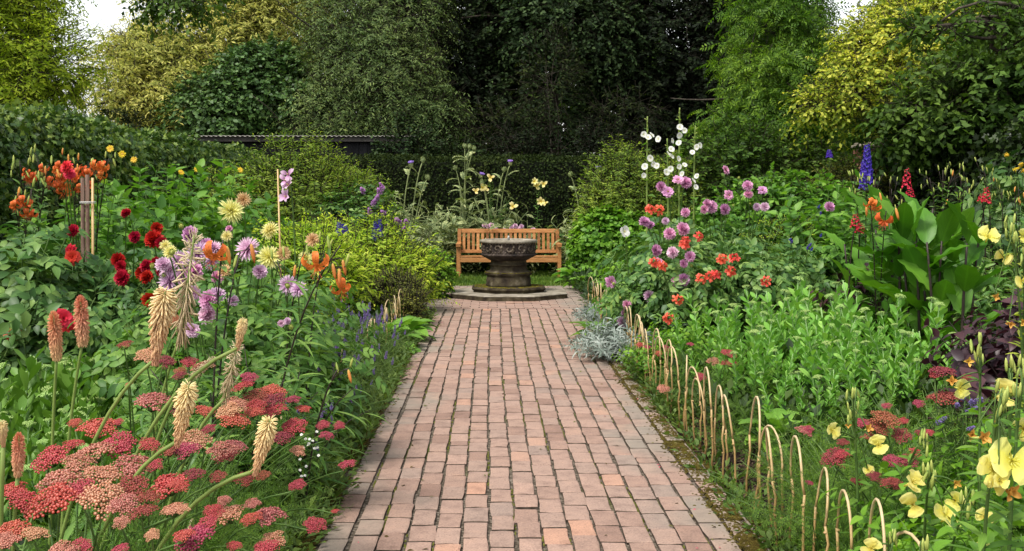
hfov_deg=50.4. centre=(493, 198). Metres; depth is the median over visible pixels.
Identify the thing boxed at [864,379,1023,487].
purple flower plant
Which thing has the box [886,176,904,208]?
lily plant
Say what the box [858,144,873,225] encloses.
delphinium
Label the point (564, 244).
leafy perennial
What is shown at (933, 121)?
shaded tree
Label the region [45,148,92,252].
lily plant
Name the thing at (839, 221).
leafy perennial
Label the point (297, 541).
edge weeds
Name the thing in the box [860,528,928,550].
primrose plant
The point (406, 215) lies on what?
silver thistle
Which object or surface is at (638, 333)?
bamboo hoop
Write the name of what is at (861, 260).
canna
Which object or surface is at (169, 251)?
dahlia plant
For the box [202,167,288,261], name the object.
daisy plant
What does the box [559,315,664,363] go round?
silver leaf plant
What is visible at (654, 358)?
bamboo hoop
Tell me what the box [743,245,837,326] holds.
dahlia plant
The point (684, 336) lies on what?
edging plant
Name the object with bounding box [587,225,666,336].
dahlia plant
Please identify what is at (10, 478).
ground cover
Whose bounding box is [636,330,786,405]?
yarrow plant
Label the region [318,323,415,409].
salvia plant
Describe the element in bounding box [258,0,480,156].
grey green tree
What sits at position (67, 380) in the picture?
sedum plant
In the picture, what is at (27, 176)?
lily plant
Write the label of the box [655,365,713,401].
edging plant
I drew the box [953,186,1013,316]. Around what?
red spike plant
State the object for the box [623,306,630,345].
bamboo hoop
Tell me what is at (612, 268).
leafy perennial
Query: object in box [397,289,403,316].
bamboo hoop
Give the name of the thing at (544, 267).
ground cover
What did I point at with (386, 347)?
salvia plant
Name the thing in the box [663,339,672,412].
bamboo hoop
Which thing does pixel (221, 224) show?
daisy plant
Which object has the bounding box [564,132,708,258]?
tall fine bush
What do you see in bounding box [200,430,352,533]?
white daisy plant
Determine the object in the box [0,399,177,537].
sedum plant
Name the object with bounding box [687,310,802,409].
sedum plant
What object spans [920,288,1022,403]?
purple leaf plant
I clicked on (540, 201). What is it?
lily plant
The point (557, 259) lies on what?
park bench
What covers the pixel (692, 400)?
bamboo hoop
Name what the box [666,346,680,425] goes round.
bamboo hoop
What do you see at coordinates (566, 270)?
broad leaved edging plant
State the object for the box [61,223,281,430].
dahlia plant
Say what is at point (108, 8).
sky
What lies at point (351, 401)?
salvia plant
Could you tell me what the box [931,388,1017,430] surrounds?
purple leaf plant
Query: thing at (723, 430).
bamboo hoop
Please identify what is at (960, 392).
primrose plant
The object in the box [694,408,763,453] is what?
edging plant
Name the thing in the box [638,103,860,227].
dark shrub
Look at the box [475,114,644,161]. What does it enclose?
dim shrub
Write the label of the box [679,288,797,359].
sedum plant
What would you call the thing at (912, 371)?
sedum plant
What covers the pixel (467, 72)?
evergreen tree
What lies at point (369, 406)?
herb
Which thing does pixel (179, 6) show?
overhanging tree
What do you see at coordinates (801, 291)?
sedum plant
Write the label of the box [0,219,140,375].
dahlia plant
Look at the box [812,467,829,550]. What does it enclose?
bamboo hoop
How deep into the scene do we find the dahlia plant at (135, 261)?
7.73 m
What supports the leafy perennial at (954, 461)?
on the soil bed
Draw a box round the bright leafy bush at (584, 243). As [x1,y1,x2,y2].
[565,200,665,270]
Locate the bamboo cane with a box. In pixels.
[277,169,281,276]
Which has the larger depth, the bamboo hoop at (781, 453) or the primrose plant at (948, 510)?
the bamboo hoop at (781, 453)
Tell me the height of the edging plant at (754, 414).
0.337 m
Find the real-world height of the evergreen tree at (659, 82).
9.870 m
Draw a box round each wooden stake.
[81,178,84,271]
[85,175,89,284]
[91,178,93,277]
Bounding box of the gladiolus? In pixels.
[278,169,296,274]
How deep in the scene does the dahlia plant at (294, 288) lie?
5.70 m
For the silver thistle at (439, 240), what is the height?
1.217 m
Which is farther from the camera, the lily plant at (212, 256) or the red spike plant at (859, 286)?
the red spike plant at (859, 286)
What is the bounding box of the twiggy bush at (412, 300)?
[360,263,437,318]
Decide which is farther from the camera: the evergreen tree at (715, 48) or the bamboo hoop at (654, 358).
the evergreen tree at (715, 48)
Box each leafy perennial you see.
[531,226,569,271]
[592,252,624,293]
[600,235,651,276]
[743,169,882,293]
[806,194,878,287]
[815,205,903,291]
[818,461,1023,550]
[848,526,945,550]
[879,401,1023,541]
[891,511,998,550]
[893,502,1023,550]
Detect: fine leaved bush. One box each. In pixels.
[188,122,407,247]
[287,152,394,227]
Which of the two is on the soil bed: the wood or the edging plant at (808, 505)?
the edging plant at (808, 505)
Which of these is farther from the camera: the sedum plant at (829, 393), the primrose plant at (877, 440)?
the sedum plant at (829, 393)
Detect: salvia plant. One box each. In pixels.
[235,400,367,487]
[253,362,384,448]
[276,328,398,421]
[317,292,402,350]
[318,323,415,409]
[329,303,428,374]
[332,304,418,355]
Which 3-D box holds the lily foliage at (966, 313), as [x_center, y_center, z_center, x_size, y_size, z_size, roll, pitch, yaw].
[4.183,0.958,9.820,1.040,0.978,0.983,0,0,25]
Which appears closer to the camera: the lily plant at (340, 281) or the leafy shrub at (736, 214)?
the lily plant at (340, 281)
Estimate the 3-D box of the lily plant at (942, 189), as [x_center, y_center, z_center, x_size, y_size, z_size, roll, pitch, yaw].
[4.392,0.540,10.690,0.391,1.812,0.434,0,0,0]
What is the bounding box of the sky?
[0,0,893,154]
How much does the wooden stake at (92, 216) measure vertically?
1.587 m
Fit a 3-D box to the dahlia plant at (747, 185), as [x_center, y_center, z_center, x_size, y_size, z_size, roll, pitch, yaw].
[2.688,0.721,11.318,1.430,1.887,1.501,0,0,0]
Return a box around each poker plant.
[0,420,25,550]
[4,295,203,550]
[58,285,277,550]
[132,227,243,545]
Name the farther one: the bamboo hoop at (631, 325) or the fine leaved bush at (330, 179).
the fine leaved bush at (330, 179)
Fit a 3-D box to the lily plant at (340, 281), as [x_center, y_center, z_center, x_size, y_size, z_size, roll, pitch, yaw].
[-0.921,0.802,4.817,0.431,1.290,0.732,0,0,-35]
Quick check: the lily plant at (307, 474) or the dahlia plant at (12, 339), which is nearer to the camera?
the lily plant at (307, 474)
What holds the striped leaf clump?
on the soil bed
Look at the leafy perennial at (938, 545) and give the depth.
3.07 m
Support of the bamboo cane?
on the soil bed
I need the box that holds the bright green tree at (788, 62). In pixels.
[670,0,879,189]
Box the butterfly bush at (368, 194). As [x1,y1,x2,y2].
[305,179,412,266]
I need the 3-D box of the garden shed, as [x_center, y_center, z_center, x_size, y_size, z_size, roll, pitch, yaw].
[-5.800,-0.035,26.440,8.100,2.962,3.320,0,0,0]
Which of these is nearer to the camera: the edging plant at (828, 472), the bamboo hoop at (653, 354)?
the edging plant at (828, 472)
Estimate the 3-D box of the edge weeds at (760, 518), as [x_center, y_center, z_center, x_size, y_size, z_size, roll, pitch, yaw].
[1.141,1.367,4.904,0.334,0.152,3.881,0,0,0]
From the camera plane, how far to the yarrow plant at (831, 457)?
4.19 m
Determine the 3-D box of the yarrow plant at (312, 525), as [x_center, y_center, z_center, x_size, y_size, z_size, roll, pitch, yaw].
[-1.003,1.124,4.114,0.920,0.661,1.808,0,0,-19]
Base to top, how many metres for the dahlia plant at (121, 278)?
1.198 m
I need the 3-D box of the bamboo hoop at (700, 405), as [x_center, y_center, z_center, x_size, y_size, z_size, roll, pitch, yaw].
[1.173,1.231,6.349,0.026,0.487,0.292,-2,3,-7]
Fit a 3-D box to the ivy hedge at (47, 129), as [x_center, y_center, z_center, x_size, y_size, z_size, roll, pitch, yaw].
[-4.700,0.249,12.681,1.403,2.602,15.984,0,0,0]
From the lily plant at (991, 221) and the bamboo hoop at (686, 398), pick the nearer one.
the bamboo hoop at (686, 398)
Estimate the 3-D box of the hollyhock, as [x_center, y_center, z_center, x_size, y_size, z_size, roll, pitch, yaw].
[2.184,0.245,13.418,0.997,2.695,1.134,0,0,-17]
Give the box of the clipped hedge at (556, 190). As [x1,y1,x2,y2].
[260,151,842,255]
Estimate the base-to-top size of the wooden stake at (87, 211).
1.609 m
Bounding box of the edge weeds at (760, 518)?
[661,409,809,550]
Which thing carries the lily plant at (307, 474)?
on the soil bed
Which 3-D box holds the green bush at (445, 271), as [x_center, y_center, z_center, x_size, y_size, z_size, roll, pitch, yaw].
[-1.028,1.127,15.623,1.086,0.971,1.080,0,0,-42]
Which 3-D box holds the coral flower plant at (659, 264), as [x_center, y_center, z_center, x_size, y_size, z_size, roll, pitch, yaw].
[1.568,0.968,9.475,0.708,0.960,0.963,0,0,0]
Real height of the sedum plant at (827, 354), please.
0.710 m
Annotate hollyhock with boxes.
[639,108,701,245]
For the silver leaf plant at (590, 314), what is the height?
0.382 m
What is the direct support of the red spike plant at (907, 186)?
on the soil bed
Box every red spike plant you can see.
[810,213,888,336]
[901,168,914,280]
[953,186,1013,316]
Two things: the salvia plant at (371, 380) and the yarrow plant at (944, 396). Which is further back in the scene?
the salvia plant at (371, 380)
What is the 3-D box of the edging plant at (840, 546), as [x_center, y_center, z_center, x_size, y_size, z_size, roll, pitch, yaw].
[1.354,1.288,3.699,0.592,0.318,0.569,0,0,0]
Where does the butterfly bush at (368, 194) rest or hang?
on the soil bed
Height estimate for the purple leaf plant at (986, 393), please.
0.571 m
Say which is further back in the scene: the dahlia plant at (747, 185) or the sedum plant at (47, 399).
the dahlia plant at (747, 185)
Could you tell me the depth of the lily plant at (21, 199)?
7.18 m
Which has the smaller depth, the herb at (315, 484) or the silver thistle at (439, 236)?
the herb at (315, 484)
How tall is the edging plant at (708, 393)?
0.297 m
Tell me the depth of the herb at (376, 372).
8.11 m
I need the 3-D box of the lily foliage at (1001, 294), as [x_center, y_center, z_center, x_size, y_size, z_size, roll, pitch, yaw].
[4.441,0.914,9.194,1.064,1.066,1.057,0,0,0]
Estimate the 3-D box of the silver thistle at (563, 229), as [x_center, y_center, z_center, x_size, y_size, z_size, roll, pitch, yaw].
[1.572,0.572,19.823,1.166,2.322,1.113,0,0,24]
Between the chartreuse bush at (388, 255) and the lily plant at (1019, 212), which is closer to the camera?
the lily plant at (1019, 212)
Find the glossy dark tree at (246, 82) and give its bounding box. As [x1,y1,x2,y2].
[152,31,351,135]
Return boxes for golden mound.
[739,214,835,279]
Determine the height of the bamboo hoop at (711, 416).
0.576 m
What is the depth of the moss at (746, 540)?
5.76 m
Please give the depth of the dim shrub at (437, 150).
23.66 m
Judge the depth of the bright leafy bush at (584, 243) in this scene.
18.70 m
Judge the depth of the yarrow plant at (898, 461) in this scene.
3.91 m
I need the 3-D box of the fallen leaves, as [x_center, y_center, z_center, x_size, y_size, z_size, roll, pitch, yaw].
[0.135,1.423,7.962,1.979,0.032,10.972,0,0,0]
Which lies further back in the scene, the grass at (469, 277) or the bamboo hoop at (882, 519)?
the grass at (469, 277)
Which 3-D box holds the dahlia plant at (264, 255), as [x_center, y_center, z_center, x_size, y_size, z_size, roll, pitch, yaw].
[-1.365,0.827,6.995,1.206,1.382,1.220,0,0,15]
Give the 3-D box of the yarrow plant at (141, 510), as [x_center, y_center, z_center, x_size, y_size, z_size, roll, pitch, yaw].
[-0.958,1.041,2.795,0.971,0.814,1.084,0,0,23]
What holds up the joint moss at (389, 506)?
on the brick path
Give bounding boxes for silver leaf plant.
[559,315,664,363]
[571,295,607,321]
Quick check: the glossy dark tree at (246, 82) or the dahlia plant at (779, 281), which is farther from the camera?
the glossy dark tree at (246, 82)
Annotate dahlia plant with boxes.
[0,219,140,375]
[0,277,129,398]
[1,160,156,343]
[27,269,175,389]
[47,255,155,291]
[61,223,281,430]
[64,207,205,307]
[81,222,246,338]
[108,240,293,482]
[163,191,333,329]
[169,230,354,377]
[198,221,378,373]
[204,275,388,461]
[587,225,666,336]
[588,175,746,301]
[605,222,746,338]
[662,165,762,320]
[699,240,823,342]
[704,176,834,273]
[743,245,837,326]
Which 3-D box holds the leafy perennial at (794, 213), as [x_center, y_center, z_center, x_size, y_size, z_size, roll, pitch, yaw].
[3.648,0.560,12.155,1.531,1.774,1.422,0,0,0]
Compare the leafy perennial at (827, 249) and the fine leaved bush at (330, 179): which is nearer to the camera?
the leafy perennial at (827, 249)
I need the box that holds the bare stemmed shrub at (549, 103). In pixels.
[452,17,675,161]
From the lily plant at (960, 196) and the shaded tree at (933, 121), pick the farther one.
the shaded tree at (933, 121)
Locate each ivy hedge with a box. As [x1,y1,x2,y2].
[0,98,275,285]
[861,112,1023,266]
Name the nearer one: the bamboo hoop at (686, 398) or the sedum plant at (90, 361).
the sedum plant at (90, 361)
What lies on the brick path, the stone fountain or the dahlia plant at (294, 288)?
the stone fountain
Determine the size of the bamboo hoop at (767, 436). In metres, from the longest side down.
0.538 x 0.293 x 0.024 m
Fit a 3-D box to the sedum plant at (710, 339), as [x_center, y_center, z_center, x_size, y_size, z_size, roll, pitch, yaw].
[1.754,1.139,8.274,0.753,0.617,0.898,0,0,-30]
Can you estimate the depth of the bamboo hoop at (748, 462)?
5.05 m
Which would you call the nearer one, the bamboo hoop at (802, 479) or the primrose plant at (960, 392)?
the primrose plant at (960, 392)
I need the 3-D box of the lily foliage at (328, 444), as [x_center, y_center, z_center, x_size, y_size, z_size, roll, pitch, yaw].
[-1.024,1.063,5.015,1.000,0.768,0.856,0,0,-43]
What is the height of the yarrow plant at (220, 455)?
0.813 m
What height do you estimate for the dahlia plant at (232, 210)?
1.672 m
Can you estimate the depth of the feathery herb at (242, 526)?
4.23 m
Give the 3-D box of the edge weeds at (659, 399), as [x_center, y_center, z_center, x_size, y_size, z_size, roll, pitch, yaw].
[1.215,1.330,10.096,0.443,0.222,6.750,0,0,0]
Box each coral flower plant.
[615,204,703,310]
[632,257,700,340]
[678,240,770,343]
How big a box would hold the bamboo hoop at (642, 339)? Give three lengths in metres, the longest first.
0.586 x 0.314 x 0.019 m
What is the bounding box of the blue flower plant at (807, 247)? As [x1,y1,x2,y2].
[788,205,821,282]
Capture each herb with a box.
[82,480,306,550]
[248,459,358,507]
[338,393,389,421]
[348,353,409,381]
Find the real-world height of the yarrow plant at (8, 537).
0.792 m
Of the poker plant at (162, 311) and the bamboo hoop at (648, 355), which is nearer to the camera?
the poker plant at (162, 311)
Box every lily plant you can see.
[6,177,38,274]
[10,144,59,259]
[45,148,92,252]
[90,151,115,262]
[190,240,255,502]
[240,235,350,494]
[261,231,332,462]
[296,358,352,506]
[472,174,517,269]
[532,177,547,271]
[848,169,885,261]
[861,192,898,340]
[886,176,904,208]
[919,161,964,246]
[946,164,973,265]
[974,157,1012,290]
[1007,175,1023,293]
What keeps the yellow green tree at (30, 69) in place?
on the ground
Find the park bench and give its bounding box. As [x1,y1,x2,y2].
[456,229,561,276]
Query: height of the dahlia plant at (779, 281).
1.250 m
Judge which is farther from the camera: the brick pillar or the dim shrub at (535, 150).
the dim shrub at (535, 150)
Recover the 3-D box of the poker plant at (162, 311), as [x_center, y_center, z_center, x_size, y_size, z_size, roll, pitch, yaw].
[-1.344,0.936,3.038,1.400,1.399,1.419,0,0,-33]
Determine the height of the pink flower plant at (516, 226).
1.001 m
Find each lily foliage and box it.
[102,356,334,511]
[156,345,389,508]
[953,250,1023,336]
[953,255,1014,322]
[974,258,1022,336]
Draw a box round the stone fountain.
[450,236,566,301]
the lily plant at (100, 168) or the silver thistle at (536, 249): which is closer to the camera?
the lily plant at (100, 168)
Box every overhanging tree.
[121,0,245,50]
[876,0,1023,78]
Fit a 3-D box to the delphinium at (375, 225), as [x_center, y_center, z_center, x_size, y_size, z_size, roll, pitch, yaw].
[-1.420,0.845,13.607,0.697,1.203,0.638,0,0,0]
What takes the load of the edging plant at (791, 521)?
on the soil bed
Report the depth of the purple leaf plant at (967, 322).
6.79 m
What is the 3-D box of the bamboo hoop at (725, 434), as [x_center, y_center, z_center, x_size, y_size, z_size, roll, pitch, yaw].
[1.161,1.219,5.347,0.028,0.515,0.309,-4,-3,4]
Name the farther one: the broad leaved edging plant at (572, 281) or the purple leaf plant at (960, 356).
the broad leaved edging plant at (572, 281)
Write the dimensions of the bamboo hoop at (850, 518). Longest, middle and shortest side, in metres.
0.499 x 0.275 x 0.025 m
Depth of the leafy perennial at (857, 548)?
3.29 m
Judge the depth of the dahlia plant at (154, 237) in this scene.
6.93 m
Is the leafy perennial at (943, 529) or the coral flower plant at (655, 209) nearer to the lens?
the leafy perennial at (943, 529)
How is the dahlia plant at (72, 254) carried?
on the soil bed
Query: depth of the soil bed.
5.96 m
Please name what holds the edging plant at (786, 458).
on the soil bed
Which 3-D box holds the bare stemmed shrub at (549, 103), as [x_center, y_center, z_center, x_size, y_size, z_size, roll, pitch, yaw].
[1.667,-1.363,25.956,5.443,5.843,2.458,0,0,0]
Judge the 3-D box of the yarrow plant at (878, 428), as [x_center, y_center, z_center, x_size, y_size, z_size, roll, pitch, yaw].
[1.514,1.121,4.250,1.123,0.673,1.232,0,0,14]
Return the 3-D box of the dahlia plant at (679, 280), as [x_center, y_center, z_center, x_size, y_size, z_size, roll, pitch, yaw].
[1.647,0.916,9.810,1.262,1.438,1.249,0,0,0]
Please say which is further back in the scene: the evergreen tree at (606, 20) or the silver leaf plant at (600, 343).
the evergreen tree at (606, 20)
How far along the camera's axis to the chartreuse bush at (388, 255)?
13.37 m
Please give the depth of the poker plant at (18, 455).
2.58 m
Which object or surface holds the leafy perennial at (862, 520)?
on the soil bed
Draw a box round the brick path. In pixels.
[318,285,769,550]
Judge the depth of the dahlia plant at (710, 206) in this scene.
10.57 m
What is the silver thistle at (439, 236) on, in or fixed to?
on the soil bed
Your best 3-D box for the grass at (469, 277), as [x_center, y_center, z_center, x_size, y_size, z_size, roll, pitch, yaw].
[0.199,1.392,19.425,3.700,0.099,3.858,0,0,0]
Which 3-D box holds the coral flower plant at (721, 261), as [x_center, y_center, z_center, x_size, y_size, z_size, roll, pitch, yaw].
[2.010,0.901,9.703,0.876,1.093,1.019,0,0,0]
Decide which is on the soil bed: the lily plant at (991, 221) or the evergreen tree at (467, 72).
the lily plant at (991, 221)
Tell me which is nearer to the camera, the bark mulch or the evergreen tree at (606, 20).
the bark mulch
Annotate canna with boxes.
[812,228,890,336]
[844,185,961,361]
[857,197,994,359]
[880,199,1012,353]
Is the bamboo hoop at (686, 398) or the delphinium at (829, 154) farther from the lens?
the delphinium at (829, 154)
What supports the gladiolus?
on the soil bed
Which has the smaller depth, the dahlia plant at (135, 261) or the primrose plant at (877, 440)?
the primrose plant at (877, 440)
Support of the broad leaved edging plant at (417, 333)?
on the soil bed
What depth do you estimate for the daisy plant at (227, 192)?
12.07 m
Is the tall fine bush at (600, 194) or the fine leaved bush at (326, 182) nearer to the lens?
the fine leaved bush at (326, 182)
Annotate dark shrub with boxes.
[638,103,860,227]
[799,147,901,210]
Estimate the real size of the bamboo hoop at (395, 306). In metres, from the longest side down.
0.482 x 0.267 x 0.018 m
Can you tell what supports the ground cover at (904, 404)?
on the soil bed
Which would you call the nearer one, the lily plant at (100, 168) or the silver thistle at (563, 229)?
the lily plant at (100, 168)
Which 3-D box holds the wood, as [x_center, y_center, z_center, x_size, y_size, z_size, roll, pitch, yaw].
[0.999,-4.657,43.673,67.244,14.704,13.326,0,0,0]
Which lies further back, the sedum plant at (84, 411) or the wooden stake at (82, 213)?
the wooden stake at (82, 213)
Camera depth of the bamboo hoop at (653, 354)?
7.78 m
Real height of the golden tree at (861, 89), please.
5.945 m
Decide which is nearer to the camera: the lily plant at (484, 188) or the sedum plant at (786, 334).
the sedum plant at (786, 334)
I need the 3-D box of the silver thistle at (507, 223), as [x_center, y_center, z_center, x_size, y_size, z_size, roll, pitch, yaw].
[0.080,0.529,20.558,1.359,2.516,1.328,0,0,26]
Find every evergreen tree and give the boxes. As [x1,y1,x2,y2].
[348,0,548,160]
[451,0,700,161]
[556,0,744,160]
[655,0,840,154]
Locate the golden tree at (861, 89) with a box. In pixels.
[778,0,1021,162]
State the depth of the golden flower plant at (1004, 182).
11.09 m
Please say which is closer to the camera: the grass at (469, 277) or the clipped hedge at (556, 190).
the grass at (469, 277)
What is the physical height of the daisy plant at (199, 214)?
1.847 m
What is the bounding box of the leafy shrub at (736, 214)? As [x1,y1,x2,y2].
[670,161,877,256]
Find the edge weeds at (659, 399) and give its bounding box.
[580,300,700,427]
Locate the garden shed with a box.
[189,135,418,161]
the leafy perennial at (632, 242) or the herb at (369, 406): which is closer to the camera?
the herb at (369, 406)
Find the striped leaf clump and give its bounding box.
[736,408,818,458]
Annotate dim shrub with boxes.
[64,101,173,132]
[367,104,491,161]
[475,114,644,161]
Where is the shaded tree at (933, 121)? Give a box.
[832,0,1023,193]
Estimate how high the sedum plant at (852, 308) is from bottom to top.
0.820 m
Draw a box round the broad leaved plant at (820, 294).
[772,289,886,337]
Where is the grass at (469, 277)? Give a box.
[441,270,568,285]
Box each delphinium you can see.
[336,222,374,311]
[368,218,383,282]
[826,149,832,199]
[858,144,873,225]
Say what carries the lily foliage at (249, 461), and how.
on the soil bed
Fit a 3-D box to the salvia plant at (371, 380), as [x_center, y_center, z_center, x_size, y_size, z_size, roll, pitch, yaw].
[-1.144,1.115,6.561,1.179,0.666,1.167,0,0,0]
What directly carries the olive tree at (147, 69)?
on the ground
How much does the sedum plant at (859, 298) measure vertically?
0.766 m
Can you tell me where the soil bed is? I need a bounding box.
[666,379,897,550]
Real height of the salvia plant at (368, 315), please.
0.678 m
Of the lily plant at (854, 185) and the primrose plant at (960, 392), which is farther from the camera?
the lily plant at (854, 185)
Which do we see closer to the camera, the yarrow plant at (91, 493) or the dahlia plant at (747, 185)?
the yarrow plant at (91, 493)
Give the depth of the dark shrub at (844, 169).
18.02 m
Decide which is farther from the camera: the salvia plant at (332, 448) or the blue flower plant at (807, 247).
the blue flower plant at (807, 247)
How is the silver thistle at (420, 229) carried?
on the soil bed
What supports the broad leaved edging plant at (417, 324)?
on the soil bed
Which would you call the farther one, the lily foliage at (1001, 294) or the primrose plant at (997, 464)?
the lily foliage at (1001, 294)
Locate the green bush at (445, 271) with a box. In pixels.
[406,246,460,298]
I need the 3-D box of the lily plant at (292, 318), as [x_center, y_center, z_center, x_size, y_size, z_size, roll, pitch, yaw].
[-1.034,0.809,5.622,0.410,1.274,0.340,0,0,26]
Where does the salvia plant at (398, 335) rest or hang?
on the soil bed
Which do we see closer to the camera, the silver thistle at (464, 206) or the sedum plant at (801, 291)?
the sedum plant at (801, 291)
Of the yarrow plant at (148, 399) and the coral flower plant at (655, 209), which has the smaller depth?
the yarrow plant at (148, 399)
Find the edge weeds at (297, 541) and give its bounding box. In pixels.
[222,304,437,550]
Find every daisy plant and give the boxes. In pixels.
[12,185,182,280]
[29,145,200,283]
[80,157,226,281]
[124,164,264,288]
[153,158,298,274]
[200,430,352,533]
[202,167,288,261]
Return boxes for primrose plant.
[827,387,930,550]
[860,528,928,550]
[899,460,992,550]
[945,354,1023,550]
[946,332,1023,547]
[978,214,1023,436]
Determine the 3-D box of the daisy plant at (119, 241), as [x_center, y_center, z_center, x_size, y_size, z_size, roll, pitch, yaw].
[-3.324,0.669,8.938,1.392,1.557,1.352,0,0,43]
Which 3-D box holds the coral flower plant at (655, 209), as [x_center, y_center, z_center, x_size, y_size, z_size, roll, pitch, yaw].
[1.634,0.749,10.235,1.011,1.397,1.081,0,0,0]
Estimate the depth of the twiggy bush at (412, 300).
12.07 m
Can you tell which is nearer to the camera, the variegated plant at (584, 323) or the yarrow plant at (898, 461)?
the yarrow plant at (898, 461)
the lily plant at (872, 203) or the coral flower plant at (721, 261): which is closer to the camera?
the lily plant at (872, 203)
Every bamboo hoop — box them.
[393,295,396,319]
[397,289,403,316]
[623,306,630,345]
[626,306,632,357]
[634,314,645,387]
[634,315,640,352]
[638,321,643,367]
[644,329,651,393]
[651,328,661,392]
[654,336,668,392]
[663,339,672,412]
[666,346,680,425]
[683,355,687,436]
[685,366,702,448]
[691,378,707,459]
[703,367,713,471]
[714,385,724,483]
[722,394,737,496]
[745,396,760,523]
[756,425,783,538]
[765,427,778,550]
[789,435,805,550]
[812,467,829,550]
[835,489,852,550]
[868,498,885,550]
[896,530,919,545]
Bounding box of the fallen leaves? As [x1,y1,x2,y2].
[305,317,759,550]
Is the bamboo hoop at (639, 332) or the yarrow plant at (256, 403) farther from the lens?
the bamboo hoop at (639, 332)
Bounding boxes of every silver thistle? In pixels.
[393,157,442,249]
[394,191,429,242]
[415,227,443,278]
[420,203,469,271]
[427,143,486,273]
[456,160,534,272]
[517,220,550,272]
[547,166,600,274]
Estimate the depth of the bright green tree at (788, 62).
20.93 m
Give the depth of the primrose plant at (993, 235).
4.73 m
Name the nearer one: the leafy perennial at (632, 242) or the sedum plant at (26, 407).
the sedum plant at (26, 407)
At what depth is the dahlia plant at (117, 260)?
7.17 m
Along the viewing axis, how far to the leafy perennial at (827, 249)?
11.49 m
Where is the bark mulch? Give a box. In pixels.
[652,394,924,550]
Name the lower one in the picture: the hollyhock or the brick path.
the brick path
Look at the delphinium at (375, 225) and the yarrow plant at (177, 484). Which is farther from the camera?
the delphinium at (375, 225)
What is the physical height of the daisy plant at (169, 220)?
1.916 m
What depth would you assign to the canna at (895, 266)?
8.71 m
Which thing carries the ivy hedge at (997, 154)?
on the soil bed
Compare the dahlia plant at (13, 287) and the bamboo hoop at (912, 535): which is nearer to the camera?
the bamboo hoop at (912, 535)
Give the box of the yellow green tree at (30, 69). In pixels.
[0,0,117,115]
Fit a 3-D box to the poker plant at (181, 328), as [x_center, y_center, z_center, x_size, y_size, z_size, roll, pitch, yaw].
[-0.980,0.767,3.448,0.374,1.359,0.612,0,0,-13]
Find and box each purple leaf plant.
[918,367,1017,460]
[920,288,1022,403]
[928,307,1012,388]
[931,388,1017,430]
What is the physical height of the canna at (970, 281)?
1.451 m
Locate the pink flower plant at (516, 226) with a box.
[482,223,534,237]
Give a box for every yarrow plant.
[0,444,80,550]
[8,405,221,550]
[18,315,284,550]
[32,372,292,550]
[32,417,127,550]
[42,383,307,550]
[87,418,199,550]
[122,405,355,547]
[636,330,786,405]
[700,415,977,550]
[738,399,1023,549]
[759,432,1023,550]
[790,362,1023,504]
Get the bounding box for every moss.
[288,322,772,550]
[373,313,714,550]
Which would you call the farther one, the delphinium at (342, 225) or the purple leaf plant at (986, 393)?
the delphinium at (342, 225)
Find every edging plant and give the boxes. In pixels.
[358,317,426,352]
[381,316,437,339]
[551,264,594,281]
[563,272,596,287]
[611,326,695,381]
[618,328,706,362]
[648,310,716,361]
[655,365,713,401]
[670,371,754,416]
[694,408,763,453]
[707,384,794,434]
[724,445,970,550]
[726,395,874,490]
[757,467,885,548]
[762,446,887,519]
[806,529,898,550]
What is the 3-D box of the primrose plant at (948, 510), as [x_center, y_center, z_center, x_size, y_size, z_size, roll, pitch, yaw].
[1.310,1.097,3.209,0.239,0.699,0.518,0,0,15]
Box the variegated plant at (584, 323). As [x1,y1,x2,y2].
[569,319,610,335]
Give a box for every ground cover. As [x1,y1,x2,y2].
[3,292,409,550]
[452,257,567,272]
[561,260,1023,548]
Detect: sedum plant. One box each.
[0,346,107,471]
[0,355,149,442]
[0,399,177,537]
[0,412,126,530]
[29,350,152,437]
[34,383,215,453]
[653,305,768,376]
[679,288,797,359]
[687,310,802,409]
[715,308,860,399]
[718,272,838,366]
[756,368,899,439]
[772,308,907,405]
[773,282,895,380]
[799,280,945,374]
[812,329,963,413]
[835,297,975,384]
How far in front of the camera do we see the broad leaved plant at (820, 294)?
9.38 m
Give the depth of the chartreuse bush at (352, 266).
11.41 m
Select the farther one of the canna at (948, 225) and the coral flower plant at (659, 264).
the coral flower plant at (659, 264)
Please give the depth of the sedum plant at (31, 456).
4.51 m
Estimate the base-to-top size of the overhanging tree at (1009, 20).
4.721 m
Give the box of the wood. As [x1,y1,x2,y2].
[0,0,879,187]
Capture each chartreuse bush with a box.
[230,214,385,316]
[277,197,459,311]
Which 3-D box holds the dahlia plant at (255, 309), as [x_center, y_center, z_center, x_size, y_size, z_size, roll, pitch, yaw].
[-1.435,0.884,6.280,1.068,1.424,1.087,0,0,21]
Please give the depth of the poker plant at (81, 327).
3.79 m
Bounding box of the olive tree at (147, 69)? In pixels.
[65,0,356,133]
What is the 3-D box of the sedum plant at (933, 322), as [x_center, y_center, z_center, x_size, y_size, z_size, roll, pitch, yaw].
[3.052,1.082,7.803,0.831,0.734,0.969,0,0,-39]
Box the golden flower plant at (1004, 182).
[951,150,1023,303]
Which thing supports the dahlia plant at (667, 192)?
on the soil bed
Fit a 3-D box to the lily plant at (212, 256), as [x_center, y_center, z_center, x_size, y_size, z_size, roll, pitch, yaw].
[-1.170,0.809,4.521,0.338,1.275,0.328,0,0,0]

